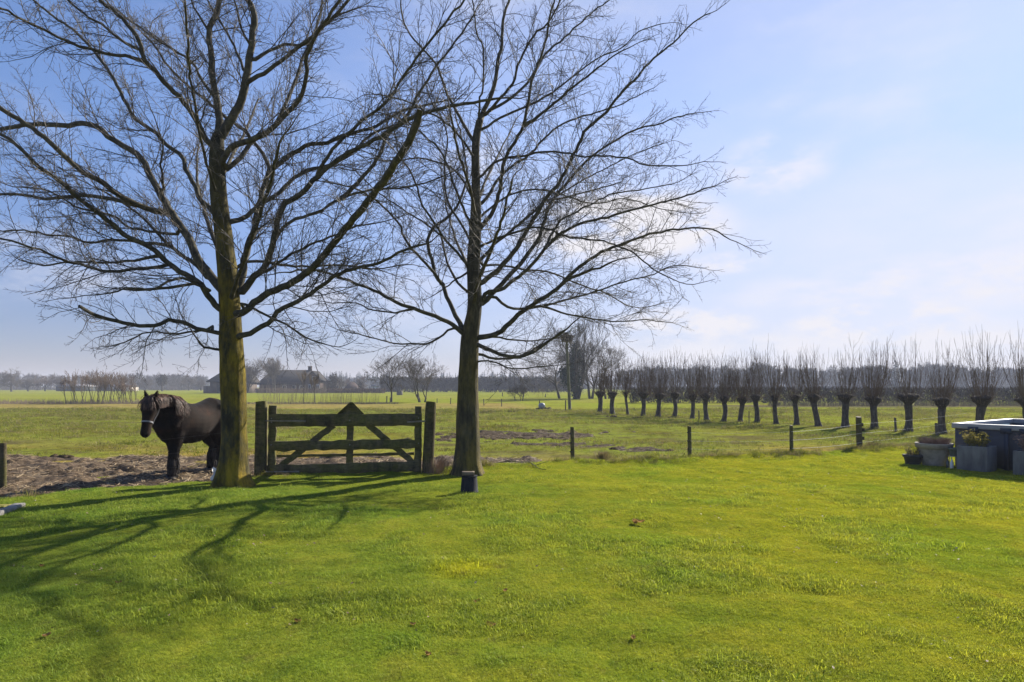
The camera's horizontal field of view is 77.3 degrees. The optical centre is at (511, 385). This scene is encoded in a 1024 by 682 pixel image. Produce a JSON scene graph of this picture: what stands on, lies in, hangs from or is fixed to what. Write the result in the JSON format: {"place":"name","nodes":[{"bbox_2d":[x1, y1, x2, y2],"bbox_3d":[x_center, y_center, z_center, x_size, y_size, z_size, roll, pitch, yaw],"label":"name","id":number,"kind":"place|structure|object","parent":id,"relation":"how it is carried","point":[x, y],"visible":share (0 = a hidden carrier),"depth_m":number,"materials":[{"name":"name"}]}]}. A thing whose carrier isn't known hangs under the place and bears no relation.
{"place":"outdoors","nodes":[
{"label":"outdoors","id":0,"kind":"place"},
{"bbox_2d":[124,383,138,390],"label":"barn","id":1,"kind":"structure","parent":0,"point":[137,386],"depth_m":216.25,"materials":[{"name":"grey wood"}]},
{"bbox_2d":[0,387,1022,481],"bbox_3d":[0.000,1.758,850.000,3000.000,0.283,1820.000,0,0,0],"label":"ground","id":2,"kind":"structure","parent":0,"point":[407,399],"depth_m":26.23,"materials":[{"name":"green plant"}]},
{"bbox_2d":[0,443,6,489],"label":"fence post","id":3,"kind":"object","parent":2,"relation":"on","point":[3,462],"visible":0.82,"depth_m":10.05,"materials":[{"name":"brown wood"}]},
{"bbox_2d":[0,459,251,479],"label":"fence wire","id":4,"kind":"object","parent":3,"relation":"attached to","point":[102,473],"visible":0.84,"depth_m":10.55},
{"bbox_2d":[1,444,251,466],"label":"fence wire","id":5,"kind":"object","parent":3,"relation":"attached to","point":[105,459],"visible":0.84,"depth_m":10.53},
{"bbox_2d":[10,429,248,452],"bbox_3d":[-6.266,0.901,10.758,3.809,0.306,0.003,0,0,-23],"label":"fence wire","id":6,"kind":"object","parent":3,"relation":"attached to","point":[113,444],"visible":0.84,"depth_m":10.61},
{"bbox_2d":[0,367,22,391],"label":"bare tree","id":7,"kind":"object","parent":2,"relation":"on","point":[10,377],"visible":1,"depth_m":189.41,"materials":[{"name":"plant"}]},
{"bbox_2d":[17,378,35,390],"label":"bare tree","id":8,"kind":"object","parent":2,"relation":"on","point":[25,384],"visible":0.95,"depth_m":199.55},
{"bbox_2d":[32,375,59,390],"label":"bare tree","id":9,"kind":"object","parent":2,"relation":"on","point":[44,382],"visible":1,"depth_m":204.66,"materials":[{"name":"plant"}]},
{"bbox_2d":[55,375,77,384],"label":"bare tree","id":10,"kind":"object","parent":2,"relation":"on","point":[59,382],"visible":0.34,"depth_m":208.87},
{"bbox_2d":[0,397,140,403],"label":"dry brush","id":11,"kind":"object","parent":2,"relation":"on","point":[70,402],"visible":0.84,"depth_m":59.19,"materials":[{"name":"plant"}]},
{"bbox_2d":[56,376,88,403],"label":"shrub","id":12,"kind":"object","parent":2,"relation":"on","point":[65,385],"visible":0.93,"depth_m":60.10,"materials":[{"name":"plant"}]},
{"bbox_2d":[54,384,97,390],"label":"shed","id":13,"kind":"structure","parent":2,"relation":"on","point":[76,388],"depth_m":205.00,"materials":[{"name":"grey wood"}]},
{"bbox_2d":[62,369,100,400],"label":"shrub","id":14,"kind":"object","parent":2,"relation":"on","point":[92,381],"visible":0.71,"depth_m":60.71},
{"bbox_2d":[73,371,109,401],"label":"shrub","id":15,"kind":"object","parent":2,"relation":"on","point":[97,384],"visible":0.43,"depth_m":62.00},
{"bbox_2d":[81,368,116,400],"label":"shrub","id":16,"kind":"object","parent":2,"relation":"on","point":[97,378],"visible":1,"depth_m":59.97,"materials":[{"name":"plant"}]},
{"bbox_2d":[0,370,209,389],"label":"woodland","id":17,"kind":"object","parent":2,"relation":"on","point":[172,380],"visible":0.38,"depth_m":264.11,"materials":[{"name":"plant"}]},
{"bbox_2d":[91,371,128,399],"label":"shrub","id":18,"kind":"object","parent":2,"relation":"on","point":[110,381],"visible":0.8,"depth_m":60.91,"materials":[{"name":"plant"}]},
{"bbox_2d":[100,371,137,400],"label":"shrub","id":19,"kind":"object","parent":2,"relation":"on","point":[118,376],"visible":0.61,"depth_m":62.04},
{"bbox_2d":[109,380,130,401],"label":"shrub","id":20,"kind":"object","parent":2,"relation":"on","point":[117,385],"visible":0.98,"depth_m":59.96,"materials":[{"name":"plant"}]},
{"bbox_2d":[123,382,139,400],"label":"shrub","id":21,"kind":"object","parent":2,"relation":"on","point":[130,391],"visible":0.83,"depth_m":60.94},
{"bbox_2d":[137,377,153,389],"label":"bare tree","id":22,"kind":"object","parent":2,"relation":"on","point":[148,382],"visible":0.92,"depth_m":239.88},
{"bbox_2d":[155,374,167,390],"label":"ivy tree","id":23,"kind":"object","parent":2,"relation":"on","point":[162,380],"visible":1,"depth_m":204.70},
{"bbox_2d":[178,374,199,389],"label":"bare tree","id":24,"kind":"object","parent":2,"relation":"on","point":[187,378],"visible":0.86,"depth_m":239.71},
{"bbox_2d":[189,379,205,390],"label":"bare tree","id":25,"kind":"object","parent":2,"relation":"on","point":[200,384],"visible":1,"depth_m":234.45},
{"bbox_2d":[203,373,259,392],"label":"barn","id":26,"kind":"structure","parent":2,"relation":"on","point":[214,386],"depth_m":150.30,"materials":[{"name":"grey wood"}]},
{"bbox_2d":[244,355,280,392],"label":"bare tree","id":27,"kind":"object","parent":2,"relation":"on","point":[254,371],"visible":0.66,"depth_m":151.57,"materials":[{"name":"plant"}]},
{"bbox_2d":[261,354,284,391],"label":"bare tree","id":28,"kind":"object","parent":2,"relation":"on","point":[272,370],"visible":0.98,"depth_m":147.16,"materials":[{"name":"plant"}]},
{"bbox_2d":[0,453,559,498],"bbox_3d":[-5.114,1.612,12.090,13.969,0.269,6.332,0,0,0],"label":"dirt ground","id":29,"kind":"structure","parent":2,"relation":"on","point":[144,466],"depth_m":12.26,"materials":[{"name":"soil"}]},
{"bbox_2d":[49,454,73,458],"bbox_3d":[-10.279,1.624,14.633,0.566,0.157,0.292,0,0,0],"label":"earth clod","id":30,"kind":"object","parent":29,"relation":"on","point":[64,456],"visible":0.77,"depth_m":14.57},
{"bbox_2d":[137,390,220,480],"bbox_3d":[-5.975,0.888,11.762,0.712,1.636,2.321,0,0,17],"label":"horse","id":31,"kind":"object","parent":29,"relation":"on","point":[167,417],"visible":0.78,"depth_m":11.29},
{"bbox_2d":[0,0,539,487],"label":"beech tree","id":32,"kind":"object","parent":29,"relation":"on","point":[228,282],"visible":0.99,"depth_m":9.99,"materials":[{"name":"brown plant"}]},
{"bbox_2d":[248,0,771,476],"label":"beech tree","id":33,"kind":"object","parent":29,"relation":"on","point":[467,455],"visible":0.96,"depth_m":11.62,"materials":[{"name":"brown plant"}]},
{"bbox_2d":[257,366,327,392],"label":"farmhouse","id":34,"kind":"object","parent":2,"relation":"on","point":[289,378],"visible":0.51,"depth_m":160.91,"materials":[{"name":"brick"}]},
{"bbox_2d":[259,383,326,392],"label":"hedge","id":35,"kind":"object","parent":2,"relation":"on","point":[295,389],"visible":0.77,"depth_m":143.72,"materials":[{"name":"plant"}]},
{"bbox_2d":[296,369,307,401],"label":"shrub","id":36,"kind":"object","parent":2,"relation":"on","point":[305,377],"visible":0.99,"depth_m":59.97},
{"bbox_2d":[308,372,321,403],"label":"shrub","id":37,"kind":"object","parent":2,"relation":"on","point":[315,381],"visible":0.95,"depth_m":59.92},
{"bbox_2d":[257,382,379,403],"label":"reeds","id":38,"kind":"object","parent":2,"relation":"on","point":[302,400],"visible":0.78,"depth_m":59.84,"materials":[{"name":"plant"}]},
{"bbox_2d":[254,388,385,392],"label":"beech hedge","id":39,"kind":"object","parent":2,"relation":"on","point":[359,390],"visible":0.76,"depth_m":147.87,"materials":[{"name":"brown plant"}]},
{"bbox_2d":[247,401,397,403],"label":"dry brush","id":40,"kind":"object","parent":2,"relation":"on","point":[321,402],"visible":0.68,"depth_m":59.31,"materials":[{"name":"plant"}]},
{"bbox_2d":[328,372,339,388],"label":"dark bush","id":41,"kind":"object","parent":2,"relation":"on","point":[333,383],"visible":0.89,"depth_m":164.62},
{"bbox_2d":[331,377,345,388],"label":"bare tree","id":42,"kind":"object","parent":2,"relation":"on","point":[341,383],"visible":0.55,"depth_m":170.06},
{"bbox_2d":[345,382,359,388],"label":"garden shed","id":43,"kind":"structure","parent":2,"relation":"on","point":[350,385],"depth_m":165.57,"materials":[{"name":"grey wood"}]},
{"bbox_2d":[134,370,589,388],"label":"fir wood","id":44,"kind":"object","parent":2,"relation":"on","point":[377,381],"visible":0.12,"depth_m":333.62,"materials":[{"name":"plant"}]},
{"bbox_2d":[356,376,367,387],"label":"bare tree","id":45,"kind":"object","parent":2,"relation":"on","point":[358,381],"visible":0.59,"depth_m":189.24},
{"bbox_2d":[363,349,424,401],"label":"bare tree","id":46,"kind":"object","parent":2,"relation":"on","point":[393,368],"visible":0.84,"depth_m":65.47,"materials":[{"name":"plant"}]},
{"bbox_2d":[393,352,449,401],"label":"bare tree","id":47,"kind":"object","parent":2,"relation":"on","point":[415,370],"visible":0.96,"depth_m":64.67,"materials":[{"name":"plant"}]},
{"bbox_2d":[422,401,435,472],"bbox_3d":[-1.558,1.027,11.978,0.275,1.486,0.210,0,0,0],"label":"gate post","id":48,"kind":"object","parent":2,"relation":"on","point":[429,431],"visible":0.88,"depth_m":11.89,"materials":[{"name":"brown wood"}]},
{"bbox_2d":[443,441,550,443],"bbox_3d":[-0.099,1.152,13.183,3.691,0.247,0.003,0,0,-38],"label":"fence wire","id":49,"kind":"object","parent":48,"relation":"attached to","point":[522,443],"visible":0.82,"depth_m":13.52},
{"bbox_2d":[326,375,614,388],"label":"woodland","id":50,"kind":"object","parent":2,"relation":"on","point":[327,378],"visible":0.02,"depth_m":341.21,"materials":[{"name":"plant"}]},
{"bbox_2d":[379,375,572,391],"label":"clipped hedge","id":51,"kind":"object","parent":2,"relation":"on","point":[443,384],"visible":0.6,"depth_m":173.37,"materials":[{"name":"plant"}]},
{"bbox_2d":[506,383,527,400],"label":"shrub","id":52,"kind":"object","parent":2,"relation":"on","point":[521,388],"visible":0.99,"depth_m":71.92,"materials":[{"name":"plant"}]},
{"bbox_2d":[407,429,673,451],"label":"wet mud","id":53,"kind":"structure","parent":2,"relation":"on","point":[539,433],"depth_m":20.39,"materials":[{"name":"soil"}]},
{"bbox_2d":[514,332,566,398],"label":"bare tree","id":54,"kind":"object","parent":2,"relation":"on","point":[554,383],"visible":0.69,"depth_m":85.77,"materials":[{"name":"plant"}]},
{"bbox_2d":[561,341,571,409],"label":"nest pole","id":55,"kind":"object","parent":2,"relation":"on","point":[566,347],"visible":0.84,"depth_m":45.38,"materials":[{"name":"brown wood"}]},
{"bbox_2d":[560,334,574,340],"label":"stork nest","id":56,"kind":"object","parent":55,"relation":"on","point":[566,339],"visible":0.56,"depth_m":45.15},
{"bbox_2d":[569,427,574,458],"bbox_3d":[1.350,1.344,14.350,0.100,0.852,0.138,0,0,22],"label":"fence post","id":57,"kind":"object","parent":2,"relation":"on","point":[572,449],"visible":0.86,"depth_m":14.33,"materials":[{"name":"brown wood"}]},
{"bbox_2d":[543,333,609,398],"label":"bare tree","id":58,"kind":"object","parent":2,"relation":"on","point":[599,351],"visible":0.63,"depth_m":83.15,"materials":[{"name":"plant"}]},
{"bbox_2d":[545,307,609,398],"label":"bare tree","id":59,"kind":"object","parent":2,"relation":"on","point":[576,389],"visible":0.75,"depth_m":81.29,"materials":[{"name":"brown plant"}]},
{"bbox_2d":[588,356,612,412],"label":"pollard willow","id":60,"kind":"object","parent":2,"relation":"on","point":[601,392],"visible":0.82,"depth_m":38.93,"materials":[{"name":"brown plant"}]},
{"bbox_2d":[589,449,615,459],"bbox_3d":[2.119,1.556,14.729,0.876,0.228,0.823,0,0,0],"label":"grass tussock","id":61,"kind":"object","parent":2,"relation":"on","point":[605,454],"depth_m":14.67,"materials":[{"name":"plant"}]},
{"bbox_2d":[578,345,631,398],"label":"bare tree","id":62,"kind":"object","parent":2,"relation":"on","point":[614,355],"visible":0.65,"depth_m":84.12,"materials":[{"name":"plant"}]},
{"bbox_2d":[600,355,623,413],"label":"pollard willow","id":63,"kind":"object","parent":2,"relation":"on","point":[612,395],"visible":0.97,"depth_m":37.64,"materials":[{"name":"brown plant"}]},
{"bbox_2d":[614,354,638,414],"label":"pollard willow","id":64,"kind":"object","parent":2,"relation":"on","point":[625,392],"visible":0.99,"depth_m":37.02,"materials":[{"name":"brown plant"}]},
{"bbox_2d":[629,351,658,415],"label":"pollard willow","id":65,"kind":"object","parent":2,"relation":"on","point":[643,395],"visible":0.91,"depth_m":35.21,"materials":[{"name":"brown plant"}]},
{"bbox_2d":[644,353,676,416],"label":"pollard willow","id":66,"kind":"object","parent":2,"relation":"on","point":[659,396],"visible":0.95,"depth_m":34.17,"materials":[{"name":"brown plant"}]},
{"bbox_2d":[659,347,690,417],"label":"pollard willow","id":67,"kind":"object","parent":2,"relation":"on","point":[674,395],"visible":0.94,"depth_m":33.66,"materials":[{"name":"brown plant"}]},
{"bbox_2d":[673,349,704,418],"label":"pollard willow","id":68,"kind":"object","parent":2,"relation":"on","point":[692,396],"visible":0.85,"depth_m":32.18,"materials":[{"name":"brown plant"}]},
{"bbox_2d":[687,426,691,455],"bbox_3d":[4.164,1.355,15.032,0.100,0.831,0.142,0,0,37],"label":"fence post","id":69,"kind":"object","parent":2,"relation":"on","point":[689,448],"visible":0.91,"depth_m":15.01,"materials":[{"name":"brown wood"}]},
{"bbox_2d":[687,349,721,419],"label":"pollard willow","id":70,"kind":"object","parent":2,"relation":"on","point":[705,396],"visible":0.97,"depth_m":30.88,"materials":[{"name":"brown plant"}]},
{"bbox_2d":[708,347,741,421],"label":"pollard willow","id":71,"kind":"object","parent":2,"relation":"on","point":[724,398],"visible":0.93,"depth_m":29.61,"materials":[{"name":"brown plant"}]},
{"bbox_2d":[723,352,764,421],"bbox_3d":[10.559,-0.048,29.449,1.854,3.476,1.534,0,0,12],"label":"pollard willow","id":72,"kind":"object","parent":2,"relation":"on","point":[741,400],"visible":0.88,"depth_m":29.41,"materials":[{"name":"brown plant"}]},
{"bbox_2d":[739,344,769,422],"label":"pollard willow","id":73,"kind":"object","parent":2,"relation":"on","point":[755,397],"visible":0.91,"depth_m":28.82,"materials":[{"name":"brown plant"}]},
{"bbox_2d":[753,333,789,423],"bbox_3d":[11.354,-0.318,27.772,1.551,4.016,1.279,0,0,-14],"label":"pollard willow","id":74,"kind":"object","parent":2,"relation":"on","point":[775,398],"visible":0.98,"depth_m":27.77,"materials":[{"name":"brown plant"}]},
{"bbox_2d":[789,425,793,452],"bbox_3d":[6.600,1.347,15.142,0.139,0.846,0.091,0,0,-29],"label":"fence post","id":75,"kind":"object","parent":2,"relation":"on","point":[791,436],"visible":0.81,"depth_m":15.12,"materials":[{"name":"brown wood"}]},
{"bbox_2d":[776,343,808,424],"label":"pollard willow","id":76,"kind":"object","parent":2,"relation":"on","point":[795,396],"visible":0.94,"depth_m":27.06,"materials":[{"name":"brown plant"}]},
{"bbox_2d":[794,344,839,425],"bbox_3d":[12.319,-0.043,26.254,1.465,3.465,1.605,0,0,-20],"label":"pollard willow","id":77,"kind":"object","parent":2,"relation":"on","point":[814,398],"visible":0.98,"depth_m":26.12,"materials":[{"name":"brown plant"}]},
{"bbox_2d":[613,360,1023,389],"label":"woodland","id":78,"kind":"object","parent":2,"relation":"on","point":[828,373],"visible":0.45,"depth_m":264.70,"materials":[{"name":"plant"}]},
{"bbox_2d":[628,386,1020,402],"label":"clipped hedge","id":79,"kind":"object","parent":2,"relation":"on","point":[830,396],"visible":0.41,"depth_m":63.26,"materials":[{"name":"plant"}]},
{"bbox_2d":[822,332,864,427],"bbox_3d":[13.304,-0.201,25.386,1.588,3.782,1.400,0,0,0],"label":"pollard willow","id":80,"kind":"object","parent":2,"relation":"on","point":[844,398],"visible":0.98,"depth_m":25.33,"materials":[{"name":"brown plant"}]},
{"bbox_2d":[847,331,898,428],"bbox_3d":[14.053,-0.208,24.879,1.634,3.796,1.656,0,0,40],"label":"pollard willow","id":81,"kind":"object","parent":2,"relation":"on","point":[874,401],"visible":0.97,"depth_m":24.75,"materials":[{"name":"brown plant"}]},
{"bbox_2d":[863,437,883,446],"bbox_3d":[9.404,1.512,16.668,1.002,0.317,0.869,0,0,-25],"label":"grass tussock","id":82,"kind":"object","parent":2,"relation":"on","point":[868,443],"depth_m":16.73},
{"bbox_2d":[767,398,1019,406],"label":"dry brush","id":83,"kind":"object","parent":2,"relation":"on","point":[963,403],"visible":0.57,"depth_m":53.35,"materials":[{"name":"plant"}]},
{"bbox_2d":[886,353,903,387],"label":"fir tree","id":84,"kind":"object","parent":2,"relation":"on","point":[893,373],"visible":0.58,"depth_m":249.83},
{"bbox_2d":[883,340,940,431],"bbox_3d":[14.435,-0.125,23.436,2.005,3.630,1.483,0,0,-22],"label":"pollard willow","id":85,"kind":"object","parent":2,"relation":"on","point":[909,399],"visible":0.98,"depth_m":23.33,"materials":[{"name":"brown plant"}]},
{"bbox_2d":[902,453,922,464],"bbox_3d":[8.220,1.525,13.120,0.380,0.250,0.380,0,0,0],"label":"flower pot","id":86,"kind":"object","parent":2,"relation":"on","point":[912,459],"visible":0.81,"depth_m":12.99,"materials":[{"name":"plastic"}]},
{"bbox_2d":[904,446,919,454],"bbox_3d":[8.242,1.340,13.120,0.350,0.242,0.309,0,0,35],"label":"dry pot plant","id":87,"kind":"object","parent":86,"relation":"in","point":[910,451],"visible":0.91,"depth_m":13.08,"materials":[{"name":"yellow plant"}]},
{"bbox_2d":[921,329,965,433],"bbox_3d":[15.098,-0.140,22.402,1.369,3.661,1.611,0,0,26],"label":"pollard willow","id":88,"kind":"object","parent":2,"relation":"on","point":[941,402],"visible":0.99,"depth_m":22.39,"materials":[{"name":"brown plant"}]},
{"bbox_2d":[953,328,1016,420],"bbox_3d":[15.545,-0.193,21.267,1.639,3.765,1.688,0,0,-29],"label":"pollard willow","id":89,"kind":"object","parent":2,"relation":"on","point":[982,401],"visible":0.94,"depth_m":21.14,"materials":[{"name":"brown plant"}]},
{"bbox_2d":[999,330,1023,418],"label":"pollard willow","id":90,"kind":"object","parent":2,"relation":"on","point":[1019,400],"visible":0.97,"depth_m":19.93,"materials":[{"name":"brown plant"}]},
{"bbox_2d":[0,445,1023,681],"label":"lawn","id":91,"kind":"structure","parent":0,"point":[679,478],"depth_m":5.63,"materials":[{"name":"plant"}]},
{"bbox_2d":[0,503,25,514],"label":"paving slab","id":92,"kind":"structure","parent":91,"relation":"on","point":[5,509],"depth_m":8.30,"materials":[{"name":"concrete"}]},
{"bbox_2d":[254,401,267,475],"bbox_3d":[-4.456,1.016,11.365,0.184,1.508,0.172,0,0,0],"label":"gate post","id":93,"kind":"object","parent":91,"relation":"on","point":[261,439],"visible":0.84,"depth_m":11.28,"materials":[{"name":"brown wood"}]},
{"bbox_2d":[265,402,425,474],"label":"farm gate","id":94,"kind":"structure","parent":93,"relation":"attached to","point":[350,415],"depth_m":11.64,"materials":[{"name":"brown wood"}]},
{"bbox_2d":[418,451,455,476],"bbox_3d":[-1.229,1.448,12.041,1.288,0.444,1.208,0,0,42],"label":"dead grass clump","id":95,"kind":"object","parent":91,"relation":"on","point":[439,466],"visible":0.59,"depth_m":11.90,"materials":[{"name":"plant"}]},
{"bbox_2d":[461,474,478,492],"bbox_3d":[-0.648,1.498,9.727,0.290,0.284,0.290,0,0,0],"label":"bucket","id":96,"kind":"object","parent":91,"relation":"on","point":[469,484],"visible":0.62,"depth_m":9.62,"materials":[{"name":"blue plastic"}]},
{"bbox_2d":[462,471,473,475],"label":"wood block","id":97,"kind":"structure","parent":96,"relation":"on","point":[467,473],"depth_m":9.67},
{"bbox_2d":[14,440,954,496],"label":"edge grass","id":98,"kind":"structure","parent":91,"relation":"on","point":[756,453],"depth_m":14.15,"materials":[{"name":"plant"}]},
{"bbox_2d":[5,457,1023,680],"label":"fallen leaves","id":99,"kind":"object","parent":91,"relation":"on","point":[528,566],"depth_m":7.31,"materials":[{"name":"plant"}]},
{"bbox_2d":[632,518,644,523],"bbox_3d":[1.463,1.581,7.490,0.093,0.058,0.167,0,0,-42],"label":"dead leaf","id":100,"kind":"object","parent":91,"relation":"on","point":[635,521],"visible":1,"depth_m":7.49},
{"bbox_2d":[856,416,864,446],"bbox_3d":[8.908,1.273,16.378,0.210,0.994,0.147,0,0,0],"label":"corner post","id":101,"kind":"object","parent":91,"relation":"on","point":[859,429],"visible":0.88,"depth_m":16.33,"materials":[{"name":"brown wood"}]},
{"bbox_2d":[914,442,953,465],"bbox_3d":[8.570,1.403,13.000,0.670,0.495,0.670,0,0,0],"label":"bowl planter","id":102,"kind":"object","parent":91,"relation":"on","point":[935,454],"visible":0.7,"depth_m":12.79,"materials":[{"name":"concrete"}]},
{"bbox_2d":[914,436,954,443],"bbox_3d":[8.591,1.117,13.010,0.723,0.189,0.687,0,0,0],"label":"dry heather","id":103,"kind":"object","parent":102,"relation":"on","point":[926,440],"visible":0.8,"depth_m":12.91,"materials":[{"name":"plant"}]},
{"bbox_2d":[957,444,996,471],"bbox_3d":[8.956,1.397,12.333,0.500,0.505,0.500,0,0,-35],"label":"square planter","id":104,"kind":"object","parent":91,"relation":"on","point":[977,458],"visible":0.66,"depth_m":12.17,"materials":[{"name":"concrete"}]},
{"bbox_2d":[959,428,990,446],"bbox_3d":[8.910,0.991,12.353,0.560,0.397,0.515,0,0,45],"label":"potted plant","id":105,"kind":"object","parent":104,"relation":"on","point":[969,440],"visible":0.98,"depth_m":12.29,"materials":[{"name":"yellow plant"}]},
{"bbox_2d":[952,418,1023,470],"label":"hot tub","id":106,"kind":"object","parent":91,"relation":"on","point":[1002,433],"depth_m":12.41,"materials":[{"name":"plastic"}]},
{"bbox_2d":[1013,449,1023,474],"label":"square planter","id":107,"kind":"object","parent":91,"relation":"on","point":[1018,462],"visible":0.84,"depth_m":11.63,"materials":[{"name":"concrete"}]},
{"bbox_2d":[1013,434,1023,450],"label":"dry shrub","id":108,"kind":"object","parent":107,"relation":"on","point":[1021,442],"visible":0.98,"depth_m":11.75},
{"bbox_3d":[8.735,1.515,12.660,0.200,0.271,0.200,0,0,0],"label":"plant stand","id":109,"kind":"object","parent":91,"relation":"on","visible":0},
{"bbox_2d":[948,447,956,455],"bbox_3d":[8.735,1.299,12.660,0.196,0.162,0.196,0,0,0],"label":"flower pot","id":110,"kind":"object","parent":109,"relation":"on","point":[952,451],"visible":0.81,"depth_m":12.61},
{"bbox_2d":[0,0,1023,386],"label":"sky","id":111,"kind":"structure","parent":0,"point":[878,144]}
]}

